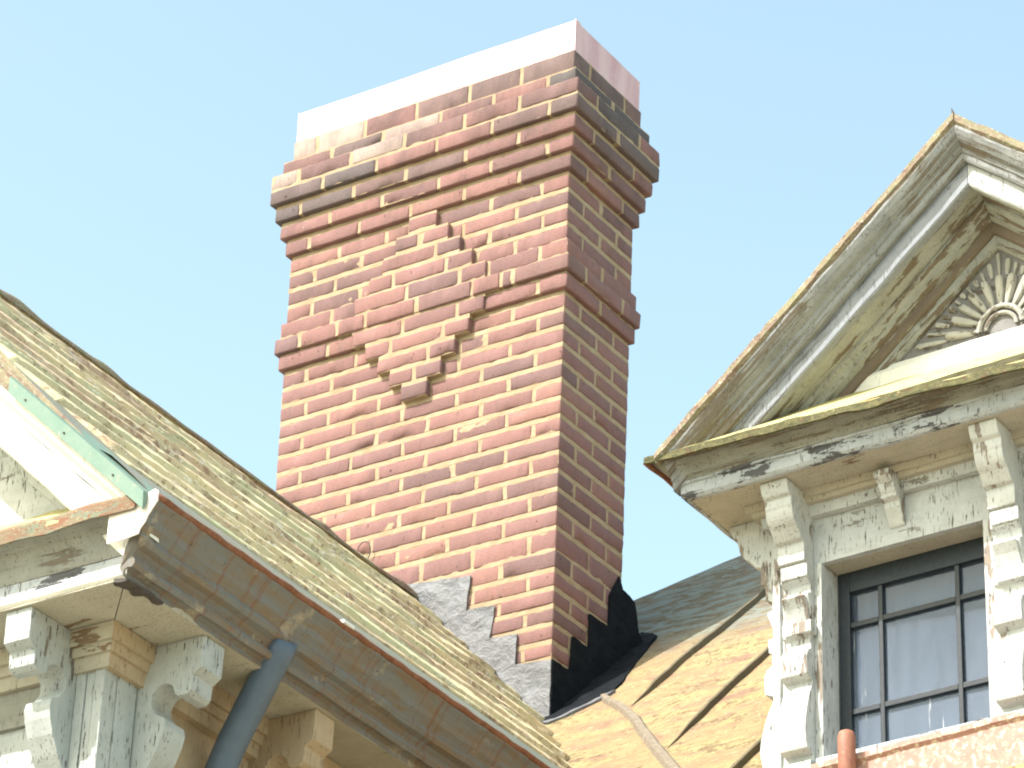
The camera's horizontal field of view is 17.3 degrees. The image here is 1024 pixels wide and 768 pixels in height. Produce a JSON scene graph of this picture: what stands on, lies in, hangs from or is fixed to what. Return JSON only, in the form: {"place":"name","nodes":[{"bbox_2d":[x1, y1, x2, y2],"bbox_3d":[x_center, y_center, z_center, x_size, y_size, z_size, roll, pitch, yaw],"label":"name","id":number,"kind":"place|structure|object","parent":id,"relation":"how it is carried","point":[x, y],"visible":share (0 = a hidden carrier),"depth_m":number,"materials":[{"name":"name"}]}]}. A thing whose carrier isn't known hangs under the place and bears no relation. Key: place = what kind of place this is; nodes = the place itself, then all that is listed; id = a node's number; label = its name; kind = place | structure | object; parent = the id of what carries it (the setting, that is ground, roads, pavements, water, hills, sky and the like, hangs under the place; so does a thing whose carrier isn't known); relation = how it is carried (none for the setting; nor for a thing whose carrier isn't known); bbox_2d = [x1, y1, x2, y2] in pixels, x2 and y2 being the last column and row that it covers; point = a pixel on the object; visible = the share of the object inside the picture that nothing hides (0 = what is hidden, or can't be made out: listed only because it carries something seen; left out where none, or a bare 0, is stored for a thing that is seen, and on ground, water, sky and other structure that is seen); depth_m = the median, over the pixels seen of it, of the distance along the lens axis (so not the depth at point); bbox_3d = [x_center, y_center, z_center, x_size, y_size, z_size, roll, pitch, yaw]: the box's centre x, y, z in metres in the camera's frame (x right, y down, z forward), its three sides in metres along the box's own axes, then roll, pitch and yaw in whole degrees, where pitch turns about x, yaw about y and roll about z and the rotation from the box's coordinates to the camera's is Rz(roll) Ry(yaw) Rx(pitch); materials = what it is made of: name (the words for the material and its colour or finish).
{"place":"outdoors","nodes":[
{"label":"outdoors","id":0,"kind":"place"},
{"bbox_2d":[0,0,1023,600],"label":"sky","id":1,"kind":"structure","parent":0,"point":[143,143],"materials":[{"name":"blue"}]},
{"label":"ground","id":2,"kind":"structure","parent":0,"visible":0},
{"bbox_2d":[0,289,572,767],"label":"roof","id":3,"kind":"structure","parent":2,"relation":"on","point":[104,663],"depth_m":7.85,"materials":[{"name":"brown wood"}]},
{"bbox_2d":[100,449,557,767],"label":"box gutter","id":4,"kind":"object","parent":3,"relation":"attached to","point":[205,575],"visible":1,"depth_m":7.90,"materials":[{"name":"paint"}]},
{"bbox_2d":[205,638,297,767],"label":"downspout","id":5,"kind":"object","parent":4,"relation":"attached to","point":[246,713],"visible":1,"depth_m":7.81,"materials":[{"name":"grey metal"}]},
{"bbox_2d":[341,619,354,629],"bbox_3d":[-0.390,0.571,7.976,0.013,0.010,0.045,-16,-34,29],"label":"gutter clip","id":6,"kind":"object","parent":4,"relation":"on","point":[348,624],"visible":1,"depth_m":7.97,"materials":[{"name":"white metal"}]},
{"bbox_2d":[546,556,1023,767],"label":"roof","id":7,"kind":"structure","parent":2,"relation":"on","point":[689,692],"depth_m":9.89,"materials":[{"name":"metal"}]},
{"bbox_2d":[270,19,659,724],"bbox_3d":[-0.127,0.271,11.095,1.353,2.882,0.689,-16,-34,29],"label":"brick chimney","id":8,"kind":"object","parent":7,"relation":"on","point":[456,339],"visible":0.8,"depth_m":11.04,"materials":[{"name":"brick"}]},
{"bbox_2d":[357,541,370,557],"bbox_3d":[-0.473,0.537,10.798,0.046,0.068,0.019,-10,-31,21],"label":"wire hook","id":9,"kind":"object","parent":8,"relation":"attached to","point":[369,546],"visible":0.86,"depth_m":10.80,"materials":[{"name":"beige metal"}]},
{"bbox_2d":[643,108,1023,767],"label":"gable dormer","id":10,"kind":"object","parent":7,"relation":"attached to","point":[839,456],"visible":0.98,"depth_m":8.66,"materials":[{"name":"wood"}]},
{"bbox_2d":[838,537,989,746],"bbox_3d":[1.044,0.692,8.522,0.450,0.567,0.062,-16,-34,29],"label":"window","id":11,"kind":"structure","parent":10,"relation":"in","point":[913,647],"depth_m":8.56,"materials":[{"name":"glass"}]},
{"bbox_2d":[837,729,855,767],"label":"post","id":12,"kind":"object","parent":7,"relation":"attached to","point":[846,740],"visible":1,"depth_m":8.14,"materials":[{"name":"orange metal"}]},
{"bbox_2d":[811,709,1023,767],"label":"copper tray","id":13,"kind":"object","parent":7,"relation":"attached to","point":[996,742],"visible":1,"depth_m":8.03,"materials":[{"name":"orange metal"}]}
]}

